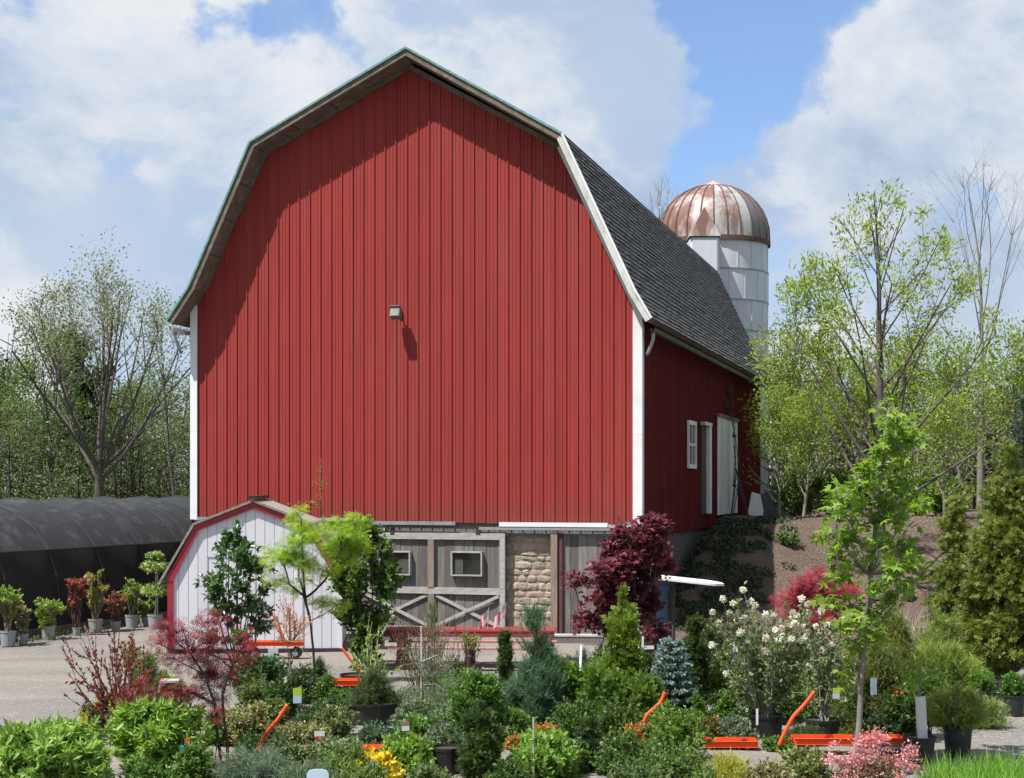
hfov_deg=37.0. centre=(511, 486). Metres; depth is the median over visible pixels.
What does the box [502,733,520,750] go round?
shrub
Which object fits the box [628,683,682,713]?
filler shrub
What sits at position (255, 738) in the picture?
green shrub
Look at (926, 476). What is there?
bank shrub
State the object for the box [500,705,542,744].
shrub
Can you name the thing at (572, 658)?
filler shrub
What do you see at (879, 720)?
shrub
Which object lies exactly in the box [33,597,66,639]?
potted shrub
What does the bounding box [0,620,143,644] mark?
weeds
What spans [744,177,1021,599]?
young ash tree
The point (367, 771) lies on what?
shrub
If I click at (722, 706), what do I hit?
boxwood cone
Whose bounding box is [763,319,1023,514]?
woodland
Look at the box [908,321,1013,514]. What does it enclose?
bushy young tree
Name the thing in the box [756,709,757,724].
plant tag
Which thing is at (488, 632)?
picnic table
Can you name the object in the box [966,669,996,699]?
boxwood ball
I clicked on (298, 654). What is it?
nursery cart
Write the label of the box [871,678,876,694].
plant tag
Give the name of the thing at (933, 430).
bushy young tree
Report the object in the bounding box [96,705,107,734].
potted plant
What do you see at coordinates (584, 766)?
shrub
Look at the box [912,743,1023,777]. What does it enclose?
grass tuft
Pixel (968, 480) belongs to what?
bank brush
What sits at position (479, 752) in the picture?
arborvitae
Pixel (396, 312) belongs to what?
flood lamp
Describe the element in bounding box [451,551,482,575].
window
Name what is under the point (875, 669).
weeping conifer
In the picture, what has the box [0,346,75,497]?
woodland tree
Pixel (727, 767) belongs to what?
shrub
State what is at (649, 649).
plant tag
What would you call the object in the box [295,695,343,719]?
filler shrub
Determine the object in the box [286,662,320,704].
filler shrub
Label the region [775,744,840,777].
shrub
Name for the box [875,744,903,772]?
black pot
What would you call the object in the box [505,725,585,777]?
shrub
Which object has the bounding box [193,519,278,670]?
magnolia tree
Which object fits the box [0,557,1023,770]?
loose gravel
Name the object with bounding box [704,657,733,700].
filler shrub
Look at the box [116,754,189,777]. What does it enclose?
daphne shrub
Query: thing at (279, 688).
dark shrub
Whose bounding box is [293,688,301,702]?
plant tag
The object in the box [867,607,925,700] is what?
weeping conifer
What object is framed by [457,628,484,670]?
sparse shrub
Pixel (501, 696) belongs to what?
filler shrub
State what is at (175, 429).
woodland tree
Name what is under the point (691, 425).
side window
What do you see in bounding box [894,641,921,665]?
filler shrub
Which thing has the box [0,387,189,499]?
woodland understory
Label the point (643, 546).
purple maple
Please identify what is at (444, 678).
filler shrub
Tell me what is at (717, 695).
filler shrub
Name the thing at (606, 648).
filler shrub
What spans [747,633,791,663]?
filler shrub
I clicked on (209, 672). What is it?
crimson maple
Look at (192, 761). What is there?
shrub
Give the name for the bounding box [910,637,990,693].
threadleaf cypress
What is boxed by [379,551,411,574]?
window
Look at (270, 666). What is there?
holly shrub
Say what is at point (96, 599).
potted shrub
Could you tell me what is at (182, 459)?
woodland tree
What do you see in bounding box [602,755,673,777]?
shrub
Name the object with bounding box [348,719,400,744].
shrub
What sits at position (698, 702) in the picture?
boxwood cone
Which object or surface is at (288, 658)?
pruned trunk
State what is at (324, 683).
boxwood shrub
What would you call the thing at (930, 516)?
bark chips
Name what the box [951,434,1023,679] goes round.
golden arborvitae
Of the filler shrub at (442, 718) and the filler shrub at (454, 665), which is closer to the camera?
the filler shrub at (442, 718)
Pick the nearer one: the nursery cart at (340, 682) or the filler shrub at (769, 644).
the nursery cart at (340, 682)
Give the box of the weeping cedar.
[390,640,465,709]
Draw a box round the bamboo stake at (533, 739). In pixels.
[532,717,534,775]
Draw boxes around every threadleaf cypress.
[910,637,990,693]
[913,603,975,680]
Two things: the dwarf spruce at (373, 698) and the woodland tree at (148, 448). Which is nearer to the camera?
the dwarf spruce at (373, 698)
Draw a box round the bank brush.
[761,375,1023,511]
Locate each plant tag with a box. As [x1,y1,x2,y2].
[268,648,277,654]
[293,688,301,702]
[314,731,324,741]
[402,721,408,730]
[638,646,653,652]
[733,642,737,661]
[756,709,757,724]
[833,688,839,698]
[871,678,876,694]
[993,680,1003,701]
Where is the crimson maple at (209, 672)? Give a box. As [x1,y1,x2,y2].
[107,607,263,766]
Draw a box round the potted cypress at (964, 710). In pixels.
[920,679,994,756]
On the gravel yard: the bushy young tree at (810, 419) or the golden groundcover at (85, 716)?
the golden groundcover at (85, 716)
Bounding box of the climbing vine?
[312,459,326,519]
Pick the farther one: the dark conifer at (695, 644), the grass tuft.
the dark conifer at (695, 644)
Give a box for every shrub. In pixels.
[0,584,23,646]
[0,711,124,777]
[15,600,32,644]
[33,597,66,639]
[58,622,154,721]
[64,575,87,635]
[85,568,109,632]
[103,689,215,773]
[104,591,127,630]
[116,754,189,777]
[120,577,143,627]
[120,642,142,687]
[136,598,154,625]
[170,738,217,777]
[198,708,236,746]
[219,699,271,746]
[224,653,292,699]
[230,729,297,753]
[233,676,274,707]
[262,668,306,718]
[263,696,292,729]
[265,739,307,767]
[268,719,331,744]
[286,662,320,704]
[291,712,316,727]
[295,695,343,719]
[302,734,363,765]
[308,655,332,694]
[309,671,342,703]
[309,703,359,736]
[321,686,352,714]
[322,742,369,777]
[331,760,389,777]
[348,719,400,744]
[355,746,405,777]
[377,730,436,777]
[380,610,438,692]
[389,695,439,724]
[390,684,425,710]
[392,710,439,741]
[403,757,457,777]
[408,597,474,698]
[422,655,470,696]
[423,598,441,680]
[423,720,465,750]
[425,665,476,710]
[428,698,456,727]
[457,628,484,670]
[476,757,534,777]
[493,675,509,706]
[498,695,532,716]
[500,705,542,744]
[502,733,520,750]
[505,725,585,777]
[532,720,558,733]
[541,687,577,713]
[545,696,604,738]
[556,651,583,666]
[568,733,591,773]
[572,712,604,770]
[573,645,591,665]
[579,725,656,777]
[588,638,610,662]
[597,697,641,737]
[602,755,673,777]
[622,720,649,746]
[623,734,716,777]
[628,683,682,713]
[639,709,679,747]
[641,649,659,676]
[642,702,715,757]
[668,684,707,714]
[674,762,724,777]
[696,712,725,736]
[699,746,754,777]
[703,627,734,649]
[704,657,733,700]
[704,689,738,716]
[706,640,750,683]
[717,714,764,739]
[724,705,758,719]
[725,654,756,705]
[739,690,800,725]
[739,755,797,777]
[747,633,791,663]
[760,734,796,751]
[762,463,823,515]
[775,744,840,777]
[780,630,816,680]
[780,661,816,703]
[784,721,825,745]
[786,674,834,722]
[803,466,854,514]
[808,637,858,685]
[813,666,848,713]
[827,710,855,745]
[828,680,865,717]
[831,649,859,684]
[837,689,882,731]
[862,709,901,747]
[877,689,925,735]
[883,457,953,515]
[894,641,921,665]
[901,666,946,734]
[923,475,969,515]
[973,693,1016,729]
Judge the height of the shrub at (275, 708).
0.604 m
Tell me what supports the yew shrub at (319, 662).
on the gravel yard
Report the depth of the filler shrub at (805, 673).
24.04 m
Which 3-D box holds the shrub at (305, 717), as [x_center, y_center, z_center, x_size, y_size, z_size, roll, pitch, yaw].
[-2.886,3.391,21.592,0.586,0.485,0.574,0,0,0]
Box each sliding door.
[330,532,505,628]
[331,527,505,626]
[716,413,739,514]
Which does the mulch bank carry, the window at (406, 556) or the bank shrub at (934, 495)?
the bank shrub at (934, 495)
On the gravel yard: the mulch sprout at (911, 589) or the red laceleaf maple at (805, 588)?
the red laceleaf maple at (805, 588)
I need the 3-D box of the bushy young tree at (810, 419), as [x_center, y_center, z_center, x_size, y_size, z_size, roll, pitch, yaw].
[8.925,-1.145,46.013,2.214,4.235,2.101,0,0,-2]
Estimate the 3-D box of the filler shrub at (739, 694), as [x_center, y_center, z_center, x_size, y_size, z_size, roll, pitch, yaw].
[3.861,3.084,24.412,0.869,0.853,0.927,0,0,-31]
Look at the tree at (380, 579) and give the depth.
29.15 m
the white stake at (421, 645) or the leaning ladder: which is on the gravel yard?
the white stake at (421, 645)
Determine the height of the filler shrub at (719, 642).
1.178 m
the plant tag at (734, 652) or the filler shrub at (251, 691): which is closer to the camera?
the plant tag at (734, 652)
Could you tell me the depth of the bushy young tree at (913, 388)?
55.08 m
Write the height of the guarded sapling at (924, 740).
1.426 m
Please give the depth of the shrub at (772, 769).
17.38 m
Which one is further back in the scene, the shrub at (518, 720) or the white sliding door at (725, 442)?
the white sliding door at (725, 442)
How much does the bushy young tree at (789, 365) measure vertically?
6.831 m
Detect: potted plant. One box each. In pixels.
[73,701,91,723]
[86,705,98,731]
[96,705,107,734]
[100,709,114,737]
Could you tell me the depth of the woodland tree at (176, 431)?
88.32 m
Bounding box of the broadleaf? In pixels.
[348,639,382,665]
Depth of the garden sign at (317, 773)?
16.90 m
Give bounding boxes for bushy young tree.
[737,310,845,515]
[743,375,815,515]
[768,324,870,513]
[772,378,842,516]
[816,336,904,507]
[867,316,973,504]
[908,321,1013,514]
[908,379,980,512]
[956,309,1023,459]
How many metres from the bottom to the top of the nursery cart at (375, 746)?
0.331 m
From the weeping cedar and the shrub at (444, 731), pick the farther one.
the weeping cedar
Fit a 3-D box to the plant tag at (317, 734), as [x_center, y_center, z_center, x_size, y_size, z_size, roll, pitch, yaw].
[-2.467,3.202,19.603,0.130,0.130,0.006,0,0,-11]
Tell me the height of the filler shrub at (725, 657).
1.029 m
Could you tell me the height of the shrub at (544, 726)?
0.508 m
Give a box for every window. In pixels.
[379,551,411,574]
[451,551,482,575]
[687,420,696,468]
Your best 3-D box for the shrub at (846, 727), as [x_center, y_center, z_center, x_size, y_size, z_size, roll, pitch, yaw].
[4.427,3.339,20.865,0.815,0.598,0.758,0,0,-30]
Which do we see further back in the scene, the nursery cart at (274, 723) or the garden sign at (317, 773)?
the nursery cart at (274, 723)
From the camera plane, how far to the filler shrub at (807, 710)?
22.83 m
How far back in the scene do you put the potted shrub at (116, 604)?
37.04 m
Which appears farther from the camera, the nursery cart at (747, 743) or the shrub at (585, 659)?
the shrub at (585, 659)
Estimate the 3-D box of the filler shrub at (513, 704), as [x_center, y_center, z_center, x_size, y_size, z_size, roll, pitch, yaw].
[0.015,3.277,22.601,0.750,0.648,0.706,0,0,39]
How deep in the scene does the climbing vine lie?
35.78 m
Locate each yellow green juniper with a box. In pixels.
[576,659,628,731]
[595,583,647,702]
[625,670,673,722]
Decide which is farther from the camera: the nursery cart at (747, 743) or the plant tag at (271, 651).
the plant tag at (271, 651)
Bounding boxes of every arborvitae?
[455,696,506,777]
[495,628,514,698]
[914,490,982,656]
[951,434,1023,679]
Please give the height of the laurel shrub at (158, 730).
1.066 m
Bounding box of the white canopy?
[643,575,723,645]
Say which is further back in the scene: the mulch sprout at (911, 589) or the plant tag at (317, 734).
the mulch sprout at (911, 589)
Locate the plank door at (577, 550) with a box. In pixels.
[563,536,614,633]
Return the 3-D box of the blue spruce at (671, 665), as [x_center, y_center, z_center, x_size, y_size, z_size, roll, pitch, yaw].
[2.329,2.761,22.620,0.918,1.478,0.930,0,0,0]
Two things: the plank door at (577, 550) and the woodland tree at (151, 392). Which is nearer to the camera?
the plank door at (577, 550)
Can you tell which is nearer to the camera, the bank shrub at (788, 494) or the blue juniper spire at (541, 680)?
the blue juniper spire at (541, 680)
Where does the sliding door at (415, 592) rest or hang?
in the barn
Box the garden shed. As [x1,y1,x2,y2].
[157,495,351,652]
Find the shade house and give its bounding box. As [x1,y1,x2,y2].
[0,496,190,642]
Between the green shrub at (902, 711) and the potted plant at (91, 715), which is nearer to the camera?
the green shrub at (902, 711)
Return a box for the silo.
[660,181,770,493]
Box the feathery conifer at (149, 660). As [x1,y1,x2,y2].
[128,647,168,698]
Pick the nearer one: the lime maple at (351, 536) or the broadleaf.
the lime maple at (351, 536)
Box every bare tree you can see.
[642,170,677,218]
[906,140,1023,509]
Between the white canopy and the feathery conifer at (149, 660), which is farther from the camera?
the white canopy
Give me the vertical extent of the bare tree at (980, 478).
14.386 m
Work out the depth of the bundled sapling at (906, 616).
26.94 m
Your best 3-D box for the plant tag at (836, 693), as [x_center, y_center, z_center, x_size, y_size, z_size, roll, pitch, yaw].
[4.243,2.704,20.003,0.090,0.140,0.006,0,0,-12]
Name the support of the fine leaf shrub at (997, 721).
on the gravel yard
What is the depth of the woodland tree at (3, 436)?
79.68 m
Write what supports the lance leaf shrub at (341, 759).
on the gravel yard
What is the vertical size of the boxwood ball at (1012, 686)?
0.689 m
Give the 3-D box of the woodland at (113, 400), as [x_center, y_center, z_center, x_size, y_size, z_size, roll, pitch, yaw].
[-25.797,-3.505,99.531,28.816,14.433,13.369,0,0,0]
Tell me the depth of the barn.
36.58 m
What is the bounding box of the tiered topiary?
[138,549,168,628]
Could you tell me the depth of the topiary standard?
22.46 m
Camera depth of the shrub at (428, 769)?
17.10 m
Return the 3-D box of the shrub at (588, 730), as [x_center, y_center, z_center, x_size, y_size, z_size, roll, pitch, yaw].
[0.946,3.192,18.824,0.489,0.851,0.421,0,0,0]
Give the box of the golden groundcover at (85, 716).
[74,699,112,735]
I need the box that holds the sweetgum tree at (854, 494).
[807,393,942,763]
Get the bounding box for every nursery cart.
[248,612,303,658]
[255,704,306,755]
[331,647,360,695]
[362,744,383,753]
[642,692,757,749]
[777,691,903,749]
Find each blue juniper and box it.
[209,742,297,777]
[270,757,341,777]
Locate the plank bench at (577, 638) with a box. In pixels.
[551,634,603,656]
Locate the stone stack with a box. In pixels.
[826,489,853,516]
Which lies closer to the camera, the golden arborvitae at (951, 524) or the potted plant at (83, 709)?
the potted plant at (83, 709)
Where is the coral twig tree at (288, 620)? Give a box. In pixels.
[260,583,322,659]
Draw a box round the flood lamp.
[389,305,402,319]
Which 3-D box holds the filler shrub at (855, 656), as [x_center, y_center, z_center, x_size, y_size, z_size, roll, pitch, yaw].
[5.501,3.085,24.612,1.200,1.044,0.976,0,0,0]
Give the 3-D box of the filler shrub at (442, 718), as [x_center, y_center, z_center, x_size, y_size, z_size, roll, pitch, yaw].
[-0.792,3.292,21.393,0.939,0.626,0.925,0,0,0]
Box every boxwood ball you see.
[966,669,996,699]
[996,670,1023,716]
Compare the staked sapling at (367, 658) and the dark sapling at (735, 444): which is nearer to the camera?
the staked sapling at (367, 658)
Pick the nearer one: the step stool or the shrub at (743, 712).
the shrub at (743, 712)
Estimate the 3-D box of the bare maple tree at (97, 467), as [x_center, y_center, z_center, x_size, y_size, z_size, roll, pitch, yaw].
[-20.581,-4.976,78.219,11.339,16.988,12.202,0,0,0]
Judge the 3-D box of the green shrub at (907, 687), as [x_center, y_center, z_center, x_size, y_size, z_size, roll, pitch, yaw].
[5.779,2.998,21.281,0.683,1.020,0.724,0,0,-23]
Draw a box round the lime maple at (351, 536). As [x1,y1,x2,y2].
[255,500,375,668]
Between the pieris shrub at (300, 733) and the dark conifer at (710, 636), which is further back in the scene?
the dark conifer at (710, 636)
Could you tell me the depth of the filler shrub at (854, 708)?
21.83 m
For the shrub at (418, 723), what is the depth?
20.10 m
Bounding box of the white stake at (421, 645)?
[420,626,422,694]
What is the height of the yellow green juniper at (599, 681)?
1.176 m
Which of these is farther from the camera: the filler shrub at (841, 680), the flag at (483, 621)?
the flag at (483, 621)
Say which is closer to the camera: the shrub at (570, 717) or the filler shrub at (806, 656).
the shrub at (570, 717)
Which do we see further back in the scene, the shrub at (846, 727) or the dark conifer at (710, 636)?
the dark conifer at (710, 636)
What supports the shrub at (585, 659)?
on the gravel yard
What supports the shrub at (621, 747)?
on the gravel yard
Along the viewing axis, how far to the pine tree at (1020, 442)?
33.94 m
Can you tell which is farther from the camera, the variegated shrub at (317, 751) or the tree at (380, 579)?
the tree at (380, 579)
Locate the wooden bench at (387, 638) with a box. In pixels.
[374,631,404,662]
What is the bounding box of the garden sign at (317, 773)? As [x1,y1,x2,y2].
[307,769,328,777]
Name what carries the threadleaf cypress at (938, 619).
on the gravel yard
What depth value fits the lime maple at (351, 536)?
26.90 m
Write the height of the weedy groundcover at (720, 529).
2.790 m
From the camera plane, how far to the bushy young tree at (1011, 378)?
55.64 m
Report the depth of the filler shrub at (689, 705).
22.76 m
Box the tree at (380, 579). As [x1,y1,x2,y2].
[322,514,407,668]
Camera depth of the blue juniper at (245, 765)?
17.79 m
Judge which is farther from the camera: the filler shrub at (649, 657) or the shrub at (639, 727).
the filler shrub at (649, 657)
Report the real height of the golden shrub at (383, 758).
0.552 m
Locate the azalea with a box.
[821,723,924,777]
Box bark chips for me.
[676,512,980,637]
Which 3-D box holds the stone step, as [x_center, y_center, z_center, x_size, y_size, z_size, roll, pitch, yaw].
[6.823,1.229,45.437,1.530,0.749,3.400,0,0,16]
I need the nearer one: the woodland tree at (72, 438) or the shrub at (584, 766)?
the shrub at (584, 766)
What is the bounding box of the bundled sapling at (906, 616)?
[900,597,932,671]
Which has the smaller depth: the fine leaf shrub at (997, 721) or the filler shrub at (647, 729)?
the filler shrub at (647, 729)
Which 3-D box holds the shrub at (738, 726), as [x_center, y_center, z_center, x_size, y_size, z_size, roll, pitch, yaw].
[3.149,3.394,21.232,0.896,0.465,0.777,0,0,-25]
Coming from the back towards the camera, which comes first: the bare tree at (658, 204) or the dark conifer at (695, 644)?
the bare tree at (658, 204)
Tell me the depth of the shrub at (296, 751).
18.91 m
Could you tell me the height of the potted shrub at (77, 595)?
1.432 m
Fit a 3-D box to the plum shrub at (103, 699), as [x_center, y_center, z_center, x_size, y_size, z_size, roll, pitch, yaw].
[-5.683,2.716,21.480,1.344,1.587,1.283,0,0,0]
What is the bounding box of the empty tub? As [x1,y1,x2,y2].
[340,672,366,688]
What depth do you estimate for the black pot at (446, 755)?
18.44 m
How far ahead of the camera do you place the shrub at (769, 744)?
20.23 m
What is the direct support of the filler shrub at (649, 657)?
on the gravel yard
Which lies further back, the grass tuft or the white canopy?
the white canopy
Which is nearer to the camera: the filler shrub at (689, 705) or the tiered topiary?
the filler shrub at (689, 705)
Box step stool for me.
[158,678,186,710]
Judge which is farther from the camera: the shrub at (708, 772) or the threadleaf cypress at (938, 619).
the threadleaf cypress at (938, 619)
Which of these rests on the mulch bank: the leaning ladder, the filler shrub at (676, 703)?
the leaning ladder
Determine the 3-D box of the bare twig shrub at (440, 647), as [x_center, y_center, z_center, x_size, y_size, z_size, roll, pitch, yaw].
[-1.155,2.636,24.942,1.116,1.739,1.326,0,0,0]
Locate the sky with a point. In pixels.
(139, 118)
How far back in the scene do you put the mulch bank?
39.83 m
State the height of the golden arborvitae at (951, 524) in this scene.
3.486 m
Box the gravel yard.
[0,620,1023,777]
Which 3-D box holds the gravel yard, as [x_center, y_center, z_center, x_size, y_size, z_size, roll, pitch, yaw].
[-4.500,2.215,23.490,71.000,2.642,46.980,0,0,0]
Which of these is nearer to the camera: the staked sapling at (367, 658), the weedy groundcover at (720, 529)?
the staked sapling at (367, 658)
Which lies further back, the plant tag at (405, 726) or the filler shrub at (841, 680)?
the filler shrub at (841, 680)
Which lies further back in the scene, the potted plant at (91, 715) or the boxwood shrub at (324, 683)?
the boxwood shrub at (324, 683)
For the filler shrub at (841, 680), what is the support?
on the gravel yard
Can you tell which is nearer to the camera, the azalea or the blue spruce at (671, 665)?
the azalea
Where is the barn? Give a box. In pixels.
[166,46,771,634]
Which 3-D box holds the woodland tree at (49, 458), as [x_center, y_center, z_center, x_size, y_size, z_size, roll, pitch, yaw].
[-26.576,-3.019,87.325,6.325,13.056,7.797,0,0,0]
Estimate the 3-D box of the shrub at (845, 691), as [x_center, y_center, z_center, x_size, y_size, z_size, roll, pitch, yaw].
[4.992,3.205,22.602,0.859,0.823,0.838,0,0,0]
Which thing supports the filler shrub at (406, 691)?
on the gravel yard
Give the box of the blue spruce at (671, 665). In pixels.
[650,623,699,712]
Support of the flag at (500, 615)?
on the picnic table
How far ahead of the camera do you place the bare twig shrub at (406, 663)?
24.64 m
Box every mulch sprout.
[775,529,800,547]
[900,579,914,600]
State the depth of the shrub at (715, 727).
20.82 m
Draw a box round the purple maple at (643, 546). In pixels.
[560,510,684,649]
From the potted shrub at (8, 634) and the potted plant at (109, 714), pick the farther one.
the potted shrub at (8, 634)
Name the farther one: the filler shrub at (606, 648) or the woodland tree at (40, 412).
the woodland tree at (40, 412)
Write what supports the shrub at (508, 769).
on the gravel yard
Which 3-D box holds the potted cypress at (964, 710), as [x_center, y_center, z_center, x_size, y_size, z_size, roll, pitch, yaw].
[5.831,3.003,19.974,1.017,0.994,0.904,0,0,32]
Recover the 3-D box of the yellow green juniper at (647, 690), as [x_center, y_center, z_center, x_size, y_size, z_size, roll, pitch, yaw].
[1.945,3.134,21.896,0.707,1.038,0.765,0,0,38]
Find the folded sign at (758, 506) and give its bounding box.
[747,492,776,515]
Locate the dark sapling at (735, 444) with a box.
[723,365,741,514]
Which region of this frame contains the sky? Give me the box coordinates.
[0,0,1023,489]
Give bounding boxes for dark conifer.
[679,611,712,698]
[703,627,718,681]
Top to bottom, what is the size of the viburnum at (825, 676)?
1.976 m
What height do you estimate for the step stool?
0.535 m
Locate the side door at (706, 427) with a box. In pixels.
[700,421,711,513]
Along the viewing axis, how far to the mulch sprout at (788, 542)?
40.96 m
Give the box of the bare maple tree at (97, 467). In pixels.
[0,226,189,496]
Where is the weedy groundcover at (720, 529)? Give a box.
[638,514,820,651]
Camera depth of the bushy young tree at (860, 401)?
56.03 m
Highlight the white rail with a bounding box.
[770,472,917,500]
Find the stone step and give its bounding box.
[716,515,762,520]
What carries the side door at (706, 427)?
in the barn
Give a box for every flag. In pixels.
[478,608,488,628]
[493,602,506,628]
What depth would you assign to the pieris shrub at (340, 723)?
21.31 m
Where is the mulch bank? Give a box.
[584,509,983,655]
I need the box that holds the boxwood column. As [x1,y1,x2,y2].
[441,667,509,743]
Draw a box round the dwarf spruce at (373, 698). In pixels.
[343,662,401,725]
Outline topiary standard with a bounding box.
[555,646,601,700]
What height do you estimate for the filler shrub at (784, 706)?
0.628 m
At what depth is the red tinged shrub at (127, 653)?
26.46 m
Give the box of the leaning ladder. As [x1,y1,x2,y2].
[735,469,748,515]
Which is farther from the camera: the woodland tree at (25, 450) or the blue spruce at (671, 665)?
the woodland tree at (25, 450)
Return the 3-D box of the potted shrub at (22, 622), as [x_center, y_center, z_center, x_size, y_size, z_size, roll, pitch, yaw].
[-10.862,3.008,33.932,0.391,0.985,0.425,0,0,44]
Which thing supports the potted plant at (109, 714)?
on the gravel yard
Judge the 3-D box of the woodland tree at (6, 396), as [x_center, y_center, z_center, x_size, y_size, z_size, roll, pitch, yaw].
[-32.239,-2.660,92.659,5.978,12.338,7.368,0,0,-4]
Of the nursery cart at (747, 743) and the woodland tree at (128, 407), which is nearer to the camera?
the nursery cart at (747, 743)
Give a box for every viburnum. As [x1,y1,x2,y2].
[706,581,827,738]
[788,601,853,733]
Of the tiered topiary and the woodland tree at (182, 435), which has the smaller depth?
the tiered topiary
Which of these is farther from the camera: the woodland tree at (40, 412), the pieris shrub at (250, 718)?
the woodland tree at (40, 412)
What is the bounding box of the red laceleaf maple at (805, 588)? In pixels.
[768,564,862,644]
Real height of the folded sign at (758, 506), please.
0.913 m
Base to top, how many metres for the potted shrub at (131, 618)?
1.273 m
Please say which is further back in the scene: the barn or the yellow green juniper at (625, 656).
the barn
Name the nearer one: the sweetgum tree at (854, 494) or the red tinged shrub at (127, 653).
the sweetgum tree at (854, 494)
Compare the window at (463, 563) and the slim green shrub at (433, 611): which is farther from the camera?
the window at (463, 563)
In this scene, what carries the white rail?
on the mulch bank
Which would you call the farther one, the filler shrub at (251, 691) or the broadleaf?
the broadleaf
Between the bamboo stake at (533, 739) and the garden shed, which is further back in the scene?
the garden shed
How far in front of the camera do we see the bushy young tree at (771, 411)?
46.53 m
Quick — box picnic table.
[379,626,556,668]
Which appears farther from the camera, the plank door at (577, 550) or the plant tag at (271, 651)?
the plank door at (577, 550)
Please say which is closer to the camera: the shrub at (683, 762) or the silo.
the shrub at (683, 762)
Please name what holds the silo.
on the ground
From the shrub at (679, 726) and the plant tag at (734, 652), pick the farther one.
the plant tag at (734, 652)
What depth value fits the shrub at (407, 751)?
18.45 m
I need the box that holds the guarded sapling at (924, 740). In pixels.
[872,648,973,762]
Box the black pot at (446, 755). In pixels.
[430,744,462,774]
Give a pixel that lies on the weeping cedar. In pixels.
(423, 695)
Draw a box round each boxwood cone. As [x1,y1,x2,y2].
[687,689,712,718]
[710,688,734,721]
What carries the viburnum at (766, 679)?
on the gravel yard
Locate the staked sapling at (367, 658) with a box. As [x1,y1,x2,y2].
[348,608,403,684]
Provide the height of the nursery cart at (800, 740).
0.837 m
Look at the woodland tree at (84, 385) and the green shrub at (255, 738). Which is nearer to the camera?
the green shrub at (255, 738)
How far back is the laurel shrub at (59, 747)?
16.89 m
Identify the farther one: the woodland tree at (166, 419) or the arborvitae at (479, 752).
the woodland tree at (166, 419)
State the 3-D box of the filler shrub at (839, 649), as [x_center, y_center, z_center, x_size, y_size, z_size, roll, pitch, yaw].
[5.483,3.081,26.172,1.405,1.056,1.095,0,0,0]
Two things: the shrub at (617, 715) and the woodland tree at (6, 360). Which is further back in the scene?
the woodland tree at (6, 360)
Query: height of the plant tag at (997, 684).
0.335 m
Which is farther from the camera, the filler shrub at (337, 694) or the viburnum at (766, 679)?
the filler shrub at (337, 694)
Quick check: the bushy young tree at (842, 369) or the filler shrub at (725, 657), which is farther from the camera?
the bushy young tree at (842, 369)
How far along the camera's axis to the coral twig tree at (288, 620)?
25.57 m
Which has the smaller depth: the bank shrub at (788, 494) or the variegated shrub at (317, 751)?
the variegated shrub at (317, 751)
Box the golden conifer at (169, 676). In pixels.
[160,668,189,694]
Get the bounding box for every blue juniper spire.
[499,598,570,725]
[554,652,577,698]
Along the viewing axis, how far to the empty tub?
25.51 m
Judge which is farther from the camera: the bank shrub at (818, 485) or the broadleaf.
the bank shrub at (818, 485)
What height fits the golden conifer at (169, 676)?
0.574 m
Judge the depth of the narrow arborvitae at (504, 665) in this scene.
24.54 m
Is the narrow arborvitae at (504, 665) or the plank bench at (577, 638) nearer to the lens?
the narrow arborvitae at (504, 665)
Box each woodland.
[0,319,189,498]
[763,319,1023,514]
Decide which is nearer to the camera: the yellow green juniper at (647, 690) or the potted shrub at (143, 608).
the yellow green juniper at (647, 690)
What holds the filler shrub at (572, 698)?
on the gravel yard
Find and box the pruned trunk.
[279,644,302,676]
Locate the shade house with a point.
(48, 546)
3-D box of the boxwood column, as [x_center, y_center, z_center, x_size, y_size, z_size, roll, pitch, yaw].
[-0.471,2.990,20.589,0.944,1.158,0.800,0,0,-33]
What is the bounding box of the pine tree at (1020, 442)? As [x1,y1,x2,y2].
[970,384,1023,545]
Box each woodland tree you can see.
[0,319,98,497]
[0,346,33,458]
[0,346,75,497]
[0,347,36,499]
[0,392,27,466]
[1,385,80,499]
[2,395,54,497]
[51,394,91,496]
[55,315,141,497]
[80,376,159,498]
[108,373,188,496]
[124,288,189,495]
[124,413,176,495]
[131,381,186,496]
[138,372,189,493]
[157,382,189,495]
[158,412,189,496]
[162,405,189,479]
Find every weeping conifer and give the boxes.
[848,638,911,716]
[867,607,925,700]
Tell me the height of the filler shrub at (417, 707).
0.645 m
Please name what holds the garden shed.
on the gravel yard
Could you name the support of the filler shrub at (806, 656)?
on the gravel yard
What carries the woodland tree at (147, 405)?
on the ground
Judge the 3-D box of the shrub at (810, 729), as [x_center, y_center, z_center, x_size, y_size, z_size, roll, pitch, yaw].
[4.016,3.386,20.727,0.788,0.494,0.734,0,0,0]
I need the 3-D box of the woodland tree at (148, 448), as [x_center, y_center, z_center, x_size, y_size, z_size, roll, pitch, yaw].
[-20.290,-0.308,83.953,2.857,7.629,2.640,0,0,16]
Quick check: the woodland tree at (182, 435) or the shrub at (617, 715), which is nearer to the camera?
the shrub at (617, 715)

